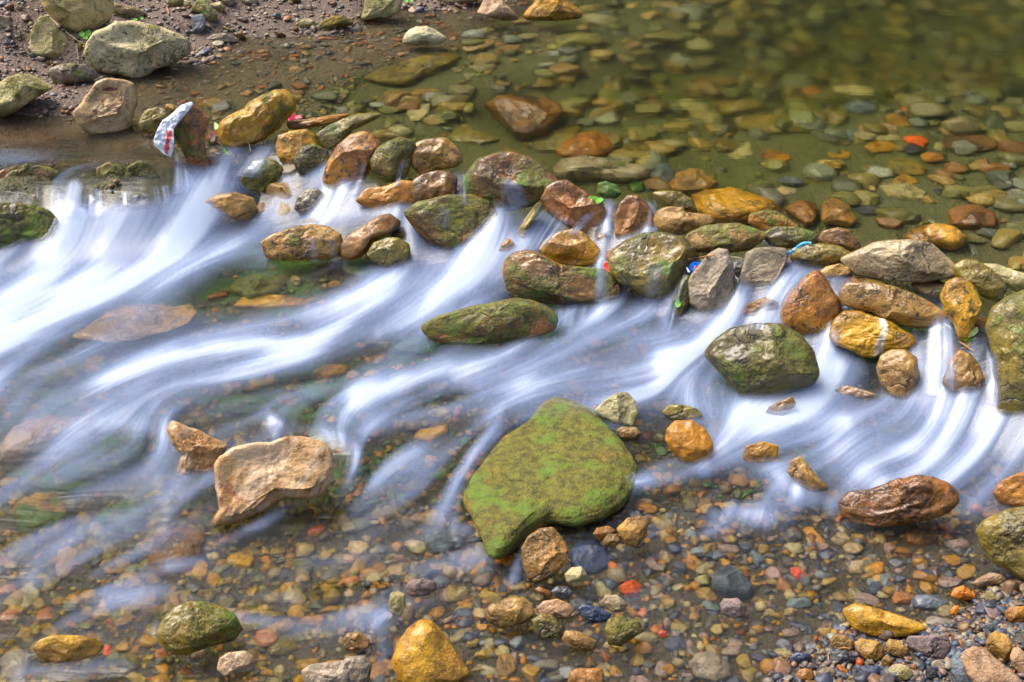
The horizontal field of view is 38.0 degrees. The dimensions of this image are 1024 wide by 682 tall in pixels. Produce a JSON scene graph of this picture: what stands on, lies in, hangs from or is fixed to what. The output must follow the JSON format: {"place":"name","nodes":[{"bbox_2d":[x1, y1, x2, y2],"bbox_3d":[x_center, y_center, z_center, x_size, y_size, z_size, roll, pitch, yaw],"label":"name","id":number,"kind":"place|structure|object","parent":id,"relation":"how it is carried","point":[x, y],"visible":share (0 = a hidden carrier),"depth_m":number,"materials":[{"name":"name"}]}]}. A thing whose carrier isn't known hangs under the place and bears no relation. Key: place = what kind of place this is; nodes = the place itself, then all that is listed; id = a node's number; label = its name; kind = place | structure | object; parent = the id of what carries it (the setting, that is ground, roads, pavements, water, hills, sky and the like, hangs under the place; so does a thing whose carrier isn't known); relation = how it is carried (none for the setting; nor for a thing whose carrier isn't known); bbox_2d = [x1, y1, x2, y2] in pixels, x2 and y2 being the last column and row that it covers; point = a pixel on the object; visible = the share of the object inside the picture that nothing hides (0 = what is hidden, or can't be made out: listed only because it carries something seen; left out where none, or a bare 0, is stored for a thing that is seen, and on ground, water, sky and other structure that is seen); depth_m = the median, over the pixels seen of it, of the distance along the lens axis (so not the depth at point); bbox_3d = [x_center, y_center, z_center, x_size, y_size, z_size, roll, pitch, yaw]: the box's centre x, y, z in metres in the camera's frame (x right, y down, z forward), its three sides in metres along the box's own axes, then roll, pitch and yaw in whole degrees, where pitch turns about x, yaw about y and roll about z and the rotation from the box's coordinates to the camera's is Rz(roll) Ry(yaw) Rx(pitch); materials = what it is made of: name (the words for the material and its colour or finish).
{"place":"outdoors","nodes":[
{"label":"outdoors","id":0,"kind":"place"},
{"bbox_2d":[0,0,1023,681],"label":"stream water","id":1,"kind":"structure","parent":0,"point":[128,332],"depth_m":3.08,"materials":[{"name":"white liquid"}]},
{"bbox_2d":[0,163,58,177],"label":"stone","id":2,"kind":"object","parent":1,"relation":"on","point":[27,169],"visible":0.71,"depth_m":3.55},
{"bbox_2d":[32,635,101,662],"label":"stone","id":3,"kind":"object","parent":1,"relation":"on","point":[58,648],"visible":1,"depth_m":2.39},
{"bbox_2d":[72,78,137,132],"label":"boulder","id":4,"kind":"object","parent":1,"relation":"on","point":[115,109],"visible":0.98,"depth_m":3.76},
{"bbox_2d":[138,107,170,132],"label":"stone","id":5,"kind":"object","parent":1,"relation":"on","point":[151,119],"visible":0.84,"depth_m":3.76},
{"bbox_2d":[174,104,209,167],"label":"boulder","id":6,"kind":"object","parent":1,"relation":"in","point":[190,128],"visible":0.93,"depth_m":3.62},
{"bbox_2d":[153,102,192,156],"bbox_3d":[-0.820,-0.516,3.610,0.056,0.119,0.107,23,39,32],"label":"plastic bag","id":7,"kind":"object","parent":6,"relation":"on","point":[163,140],"visible":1,"depth_m":3.59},
{"bbox_2d":[167,421,227,474],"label":"stone","id":8,"kind":"object","parent":1,"relation":"in","point":[198,450],"visible":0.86,"depth_m":2.79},
{"bbox_2d":[156,601,242,654],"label":"boulder","id":9,"kind":"object","parent":1,"relation":"in","point":[188,628],"visible":1,"depth_m":2.39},
{"bbox_2d":[205,192,256,219],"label":"boulder","id":10,"kind":"object","parent":1,"relation":"in","point":[237,205],"visible":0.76,"depth_m":3.57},
{"bbox_2d":[217,650,253,675],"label":"stone","id":11,"kind":"object","parent":1,"relation":"on","point":[229,662],"visible":1,"depth_m":2.36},
{"bbox_2d":[218,89,296,146],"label":"boulder","id":12,"kind":"object","parent":1,"relation":"in","point":[265,116],"visible":0.98,"depth_m":3.70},
{"bbox_2d":[240,157,283,193],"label":"stone","id":13,"kind":"object","parent":1,"relation":"in","point":[263,175],"visible":0.94,"depth_m":3.63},
{"bbox_2d":[212,436,333,526],"bbox_3d":[-0.444,0.246,2.721,0.236,0.139,0.122,-11,34,-17],"label":"boulder","id":14,"kind":"object","parent":1,"relation":"on","point":[254,479],"visible":1,"depth_m":2.69,"materials":[{"name":"stone"}]},
{"bbox_2d":[275,129,317,163],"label":"stone","id":15,"kind":"object","parent":1,"relation":"in","point":[289,144],"visible":0.69,"depth_m":3.66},
{"bbox_2d":[261,224,342,260],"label":"stone","id":16,"kind":"object","parent":1,"relation":"on","point":[308,242],"visible":1,"depth_m":3.41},
{"bbox_2d":[293,143,329,174],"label":"stone","id":17,"kind":"object","parent":1,"relation":"in","point":[308,158],"visible":0.89,"depth_m":3.62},
{"bbox_2d":[286,114,349,129],"bbox_3d":[-0.494,-0.560,3.793,0.162,0.034,0.029,-5,32,-8],"label":"slab","id":18,"kind":"object","parent":1,"relation":"on","point":[310,123],"depth_m":3.78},
{"bbox_2d":[315,113,381,149],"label":"stone","id":19,"kind":"object","parent":1,"relation":"on","point":[331,136],"visible":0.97,"depth_m":3.67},
{"bbox_2d":[322,131,380,188],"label":"stone","id":20,"kind":"object","parent":1,"relation":"in","point":[349,158],"visible":0.89,"depth_m":3.55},
{"bbox_2d":[342,632,369,651],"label":"cobble","id":21,"kind":"object","parent":1,"relation":"on","point":[355,641],"visible":1,"depth_m":2.41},
{"bbox_2d":[340,213,400,259],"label":"stone","id":22,"kind":"object","parent":1,"relation":"on","point":[357,243],"visible":0.89,"depth_m":3.41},
{"bbox_2d":[361,0,401,19],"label":"boulder","id":23,"kind":"object","parent":1,"relation":"on","point":[373,9],"visible":1,"depth_m":4.45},
{"bbox_2d":[356,180,411,209],"bbox_3d":[-0.296,-0.341,3.495,0.141,0.070,0.053,0,32,0],"label":"slab","id":24,"kind":"object","parent":1,"relation":"in","point":[395,194],"depth_m":3.48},
{"bbox_2d":[367,237,410,266],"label":"stone","id":25,"kind":"object","parent":1,"relation":"in","point":[390,251],"visible":1,"depth_m":3.38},
{"bbox_2d":[370,137,415,180],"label":"stone","id":26,"kind":"object","parent":1,"relation":"on","point":[390,160],"visible":0.96,"depth_m":3.53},
{"bbox_2d":[404,578,436,596],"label":"cobble","id":27,"kind":"object","parent":1,"relation":"on","point":[420,587],"visible":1,"depth_m":2.52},
{"bbox_2d":[402,26,446,45],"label":"stone","id":28,"kind":"object","parent":1,"relation":"on","point":[421,35],"visible":1,"depth_m":4.28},
{"bbox_2d":[391,619,471,681],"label":"boulder","id":29,"kind":"object","parent":1,"relation":"on","point":[425,651],"visible":1,"depth_m":2.32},
{"bbox_2d":[410,170,457,203],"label":"stone","id":30,"kind":"object","parent":1,"relation":"on","point":[430,185],"visible":0.77,"depth_m":3.47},
{"bbox_2d":[411,137,462,173],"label":"stone","id":31,"kind":"object","parent":1,"relation":"on","point":[434,154],"visible":0.91,"depth_m":3.55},
{"bbox_2d":[404,194,497,248],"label":"boulder","id":32,"kind":"object","parent":1,"relation":"on","point":[448,221],"visible":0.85,"depth_m":3.40,"materials":[{"name":"stone"}]},
{"bbox_2d":[421,298,557,344],"bbox_3d":[-0.047,-0.041,3.144,0.291,0.100,0.083,0,32,0],"label":"boulder","id":33,"kind":"object","parent":1,"relation":"in","point":[507,320],"visible":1,"depth_m":3.12,"materials":[{"name":"stone"}]},
{"bbox_2d":[477,0,518,20],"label":"stone","id":34,"kind":"object","parent":1,"relation":"on","point":[499,10],"visible":1,"depth_m":4.44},
{"bbox_2d":[484,597,533,627],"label":"cobble","id":35,"kind":"object","parent":1,"relation":"on","point":[509,612],"visible":1,"depth_m":2.45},
{"bbox_2d":[462,151,557,208],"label":"boulder","id":36,"kind":"object","parent":1,"relation":"in","point":[498,179],"visible":0.88,"depth_m":3.42,"materials":[{"name":"stone"}]},
{"bbox_2d":[521,527,568,583],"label":"stone","id":37,"kind":"object","parent":1,"relation":"on","point":[545,552],"visible":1,"depth_m":2.54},
{"bbox_2d":[532,613,564,638],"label":"stone","id":38,"kind":"object","parent":1,"relation":"on","point":[545,626],"visible":1,"depth_m":2.43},
{"bbox_2d":[463,397,637,559],"bbox_3d":[0.075,0.261,2.765,0.293,0.077,0.487,19,37,27],"label":"boulder","id":39,"kind":"object","parent":1,"relation":"in","point":[564,462],"visible":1,"depth_m":2.72,"materials":[{"name":"stone"}]},
{"bbox_2d":[523,0,582,20],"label":"boulder","id":40,"kind":"object","parent":1,"relation":"on","point":[550,10],"visible":1,"depth_m":4.44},
{"bbox_2d":[536,599,574,618],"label":"cobble","id":41,"kind":"object","parent":1,"relation":"on","point":[558,609],"visible":0.85,"depth_m":2.46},
{"bbox_2d":[501,250,621,305],"bbox_3d":[0.110,-0.135,3.272,0.266,0.123,0.116,0,32,0],"label":"boulder","id":42,"kind":"object","parent":1,"relation":"in","point":[533,275],"visible":0.97,"depth_m":3.24,"materials":[{"name":"stone"}]},
{"bbox_2d":[538,228,600,266],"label":"stone","id":43,"kind":"object","parent":1,"relation":"on","point":[571,247],"visible":0.88,"depth_m":3.35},
{"bbox_2d":[540,179,605,227],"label":"boulder","id":44,"kind":"object","parent":1,"relation":"on","point":[567,202],"visible":0.95,"depth_m":3.40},
{"bbox_2d":[564,566,586,587],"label":"stone","id":45,"kind":"object","parent":1,"relation":"on","point":[575,577],"visible":1,"depth_m":2.53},
{"bbox_2d":[562,631,596,651],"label":"stone","id":46,"kind":"object","parent":1,"relation":"on","point":[578,641],"visible":1,"depth_m":2.40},
{"bbox_2d":[568,668,604,681],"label":"stone","id":47,"kind":"object","parent":1,"relation":"on","point":[586,675],"visible":1,"depth_m":2.32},
{"bbox_2d":[577,604,610,622],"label":"cobble","id":48,"kind":"object","parent":1,"relation":"on","point":[592,614],"visible":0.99,"depth_m":2.45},
{"bbox_2d":[597,181,621,198],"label":"stone","id":49,"kind":"object","parent":1,"relation":"on","point":[606,189],"visible":1,"depth_m":3.45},
{"bbox_2d":[601,594,627,611],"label":"cobble","id":50,"kind":"object","parent":1,"relation":"on","point":[616,602],"visible":1,"depth_m":2.47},
{"bbox_2d":[594,392,638,425],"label":"stone","id":51,"kind":"object","parent":1,"relation":"in","point":[619,407],"visible":1,"depth_m":2.90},
{"bbox_2d":[604,615,643,646],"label":"stone","id":52,"kind":"object","parent":1,"relation":"on","point":[621,630],"visible":1,"depth_m":2.40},
{"bbox_2d":[617,515,647,546],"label":"stone","id":53,"kind":"object","parent":1,"relation":"on","point":[632,531],"visible":1,"depth_m":2.60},
{"bbox_2d":[614,194,654,237],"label":"stone","id":54,"kind":"object","parent":1,"relation":"in","point":[632,214],"visible":0.89,"depth_m":3.35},
{"bbox_2d":[608,232,695,299],"bbox_3d":[0.305,-0.162,3.251,0.192,0.145,0.124,0,32,0],"label":"boulder","id":55,"kind":"object","parent":1,"relation":"in","point":[652,265],"visible":0.98,"depth_m":3.22,"materials":[{"name":"stone"}]},
{"bbox_2d":[653,190,697,212],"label":"stone","id":56,"kind":"object","parent":1,"relation":"on","point":[665,198],"visible":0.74,"depth_m":3.38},
{"bbox_2d":[672,275,689,314],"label":"stone","id":57,"kind":"object","parent":1,"relation":"on","point":[682,295],"visible":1,"depth_m":3.19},
{"bbox_2d":[653,206,714,234],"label":"stone","id":58,"kind":"object","parent":1,"relation":"in","point":[675,220],"visible":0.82,"depth_m":3.31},
{"bbox_2d":[665,420,713,462],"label":"stone","id":59,"kind":"object","parent":1,"relation":"in","point":[689,441],"visible":1,"depth_m":2.79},
{"bbox_2d":[688,248,734,311],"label":"boulder","id":60,"kind":"object","parent":1,"relation":"in","point":[711,284],"visible":0.99,"depth_m":3.17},
{"bbox_2d":[685,223,766,252],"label":"boulder","id":61,"kind":"object","parent":1,"relation":"on","point":[735,237],"visible":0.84,"depth_m":3.24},
{"bbox_2d":[719,598,745,617],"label":"cobble","id":62,"kind":"object","parent":1,"relation":"on","point":[733,607],"visible":1,"depth_m":2.44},
{"bbox_2d":[743,297,778,315],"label":"stone","id":63,"kind":"object","parent":1,"relation":"on","point":[759,306],"visible":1,"depth_m":3.14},
{"bbox_2d":[704,322,819,398],"bbox_3d":[0.498,0.043,2.970,0.226,0.154,0.130,0,32,0],"label":"boulder","id":64,"kind":"object","parent":1,"relation":"in","point":[761,360],"visible":0.94,"depth_m":2.93,"materials":[{"name":"stone"}]},
{"bbox_2d":[739,247,787,286],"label":"boulder","id":65,"kind":"object","parent":1,"relation":"in","point":[762,266],"visible":0.96,"depth_m":3.18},
{"bbox_2d":[748,210,797,230],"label":"stone","id":66,"kind":"object","parent":1,"relation":"on","point":[765,220],"visible":0.84,"depth_m":3.31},
{"bbox_2d":[766,397,795,415],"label":"stone","id":67,"kind":"object","parent":1,"relation":"on","point":[784,407],"visible":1,"depth_m":2.90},
{"bbox_2d":[764,226,818,248],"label":"stone","id":68,"kind":"object","parent":1,"relation":"in","point":[786,237],"visible":0.82,"depth_m":3.24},
{"bbox_2d":[787,456,827,491],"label":"stone","id":69,"kind":"object","parent":1,"relation":"in","point":[801,472],"visible":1,"depth_m":2.71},
{"bbox_2d":[780,270,840,334],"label":"boulder","id":70,"kind":"object","parent":1,"relation":"in","point":[811,304],"visible":0.94,"depth_m":3.08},
{"bbox_2d":[790,243,850,267],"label":"stone","id":71,"kind":"object","parent":1,"relation":"in","point":[820,255],"visible":0.98,"depth_m":3.17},
{"bbox_2d":[817,227,861,251],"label":"stone","id":72,"kind":"object","parent":1,"relation":"on","point":[845,238],"visible":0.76,"depth_m":3.22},
{"bbox_2d":[835,385,876,397],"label":"stone","id":73,"kind":"object","parent":1,"relation":"on","point":[851,391],"visible":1,"depth_m":2.94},
{"bbox_2d":[829,310,917,357],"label":"boulder","id":74,"kind":"object","parent":1,"relation":"on","point":[861,334],"visible":0.99,"depth_m":3.01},
{"bbox_2d":[839,281,947,327],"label":"boulder","id":75,"kind":"object","parent":1,"relation":"on","point":[897,305],"visible":1,"depth_m":3.02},
{"bbox_2d":[840,239,954,282],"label":"boulder","id":76,"kind":"object","parent":1,"relation":"on","point":[911,260],"visible":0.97,"depth_m":3.11,"materials":[{"name":"stone"}]},
{"bbox_2d":[876,349,919,398],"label":"stone","id":77,"kind":"object","parent":1,"relation":"in","point":[898,372],"visible":1,"depth_m":2.92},
{"bbox_2d":[838,474,959,526],"bbox_3d":[0.686,0.283,2.642,0.204,0.109,0.082,0,32,0],"label":"boulder","id":78,"kind":"object","parent":1,"relation":"in","point":[917,498],"visible":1,"depth_m":2.62,"materials":[{"name":"stone"}]},
{"bbox_2d":[924,223,962,240],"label":"stone","id":79,"kind":"object","parent":1,"relation":"in","point":[948,232],"visible":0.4,"depth_m":3.30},
{"bbox_2d":[940,277,981,340],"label":"stone","id":80,"kind":"object","parent":1,"relation":"on","point":[961,302],"visible":0.98,"depth_m":2.96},
{"bbox_2d":[942,350,984,393],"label":"stone","id":81,"kind":"object","parent":1,"relation":"in","point":[963,373],"visible":1,"depth_m":2.87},
{"bbox_2d":[953,259,1006,301],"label":"boulder","id":82,"kind":"object","parent":1,"relation":"on","point":[987,282],"visible":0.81,"depth_m":3.05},
{"bbox_2d":[972,573,1005,585],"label":"stone","id":83,"kind":"object","parent":1,"relation":"on","point":[992,579],"visible":1,"depth_m":2.49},
{"bbox_2d":[983,263,1023,291],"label":"slab","id":84,"kind":"object","parent":1,"relation":"in","point":[1012,279],"depth_m":3.08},
{"bbox_2d":[985,290,1023,415],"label":"boulder","id":85,"kind":"object","parent":1,"relation":"in","point":[1004,326],"visible":1,"depth_m":2.79,"materials":[{"name":"stone"}]},
{"bbox_2d":[993,472,1023,506],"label":"stone","id":86,"kind":"object","parent":1,"relation":"in","point":[1009,490],"visible":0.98,"depth_m":2.66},
{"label":"water spray","id":87,"kind":"structure","parent":1,"relation":"on","visible":0},
{"bbox_2d":[294,188,325,214],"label":"stone","id":88,"kind":"object","parent":87,"relation":"on","point":[309,200],"visible":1,"depth_m":3.54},
{"bbox_2d":[388,591,404,615],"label":"pebble","id":89,"kind":"object","parent":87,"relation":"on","point":[396,603],"visible":1,"depth_m":2.48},
{"bbox_2d":[517,202,542,237],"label":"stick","id":90,"kind":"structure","parent":87,"relation":"on","point":[524,227],"depth_m":3.38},
{"bbox_2d":[742,441,778,462],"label":"stone","id":91,"kind":"object","parent":87,"relation":"on","point":[762,452],"visible":1,"depth_m":2.79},
{"bbox_2d":[930,321,939,391],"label":"falling water","id":92,"kind":"structure","parent":87,"relation":"on","point":[935,368],"depth_m":2.95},
{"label":"water spray","id":93,"kind":"structure","parent":1,"relation":"on","visible":0},
{"bbox_2d":[662,404,702,419],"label":"stone","id":94,"kind":"object","parent":93,"relation":"on","point":[679,412],"visible":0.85,"depth_m":2.91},
{"bbox_2d":[820,263,850,276],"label":"stone","id":95,"kind":"object","parent":93,"relation":"on","point":[838,270],"visible":0.91,"depth_m":3.15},
{"bbox_2d":[0,0,1023,681],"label":"ground","id":96,"kind":"structure","parent":0,"point":[74,54],"depth_m":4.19,"materials":[{"name":"gravel"}]},
{"bbox_2d":[0,73,52,116],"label":"boulder","id":97,"kind":"object","parent":96,"relation":"on","point":[19,91],"visible":1,"depth_m":3.82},
{"bbox_2d":[0,202,58,247],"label":"boulder","id":98,"kind":"object","parent":96,"relation":"on","point":[21,223],"visible":0.88,"depth_m":3.41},
{"bbox_2d":[29,16,68,58],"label":"boulder","id":99,"kind":"object","parent":96,"relation":"on","point":[48,38],"visible":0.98,"depth_m":4.08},
{"bbox_2d":[49,63,98,84],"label":"stone","id":100,"kind":"object","parent":96,"relation":"on","point":[70,73],"visible":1,"depth_m":3.99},
{"bbox_2d":[40,0,113,32],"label":"boulder","id":101,"kind":"object","parent":96,"relation":"on","point":[77,16],"visible":0.97,"depth_m":4.09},
{"bbox_2d":[113,3,146,17],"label":"stone","id":102,"kind":"object","parent":96,"relation":"on","point":[122,10],"visible":0.93,"depth_m":4.31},
{"bbox_2d":[83,20,191,77],"bbox_3d":[-1.030,-0.805,4.099,0.288,0.165,0.140,0,32,0],"label":"boulder","id":103,"kind":"object","parent":96,"relation":"on","point":[132,49],"visible":0.99,"depth_m":4.06,"materials":[{"name":"stone"}]},
{"bbox_2d":[125,160,156,173],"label":"stone","id":104,"kind":"object","parent":96,"relation":"on","point":[142,166],"visible":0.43,"depth_m":3.57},
{"bbox_2d":[190,0,217,20],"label":"stone","id":105,"kind":"object","parent":96,"relation":"on","point":[198,6],"visible":0.96,"depth_m":4.32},
{"bbox_2d":[301,660,351,681],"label":"stone","id":106,"kind":"object","parent":96,"relation":"on","point":[336,671],"visible":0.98,"depth_m":2.31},
{"bbox_2d":[344,655,371,681],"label":"boulder","id":107,"kind":"object","parent":106,"relation":"on","point":[359,667],"visible":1,"depth_m":2.32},
{"bbox_2d":[316,15,352,29],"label":"stone","id":108,"kind":"object","parent":96,"relation":"on","point":[332,22],"visible":1,"depth_m":4.38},
{"bbox_2d":[854,639,884,661],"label":"cobble","id":109,"kind":"object","parent":96,"relation":"on","point":[870,649],"visible":1,"depth_m":2.33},
{"bbox_2d":[843,603,926,637],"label":"stone","id":110,"kind":"object","parent":96,"relation":"on","point":[869,620],"visible":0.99,"depth_m":2.38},
{"bbox_2d":[885,639,908,657],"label":"cobble","id":111,"kind":"object","parent":96,"relation":"on","point":[897,648],"visible":1,"depth_m":2.32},
{"bbox_2d":[887,664,912,681],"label":"cobble","id":112,"kind":"object","parent":96,"relation":"on","point":[904,672],"visible":1,"depth_m":2.28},
{"bbox_2d":[906,635,949,658],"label":"stone","id":113,"kind":"object","parent":96,"relation":"on","point":[934,646],"visible":1,"depth_m":2.31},
{"bbox_2d":[951,651,971,681],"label":"stone","id":114,"kind":"object","parent":96,"relation":"on","point":[959,674],"visible":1,"depth_m":2.26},
{"bbox_2d":[961,646,1021,681],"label":"boulder","id":115,"kind":"object","parent":96,"relation":"on","point":[981,664],"visible":1,"depth_m":2.23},
{"bbox_2d":[985,631,1012,661],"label":"cobble","id":116,"kind":"object","parent":96,"relation":"on","point":[998,644],"visible":0.99,"depth_m":2.28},
{"bbox_2d":[976,506,1023,580],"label":"boulder","id":117,"kind":"object","parent":96,"relation":"on","point":[1000,535],"visible":1,"depth_m":2.47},
{"bbox_2d":[1010,647,1023,672],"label":"stone","id":118,"kind":"object","parent":96,"relation":"on","point":[1017,657],"visible":1,"depth_m":2.25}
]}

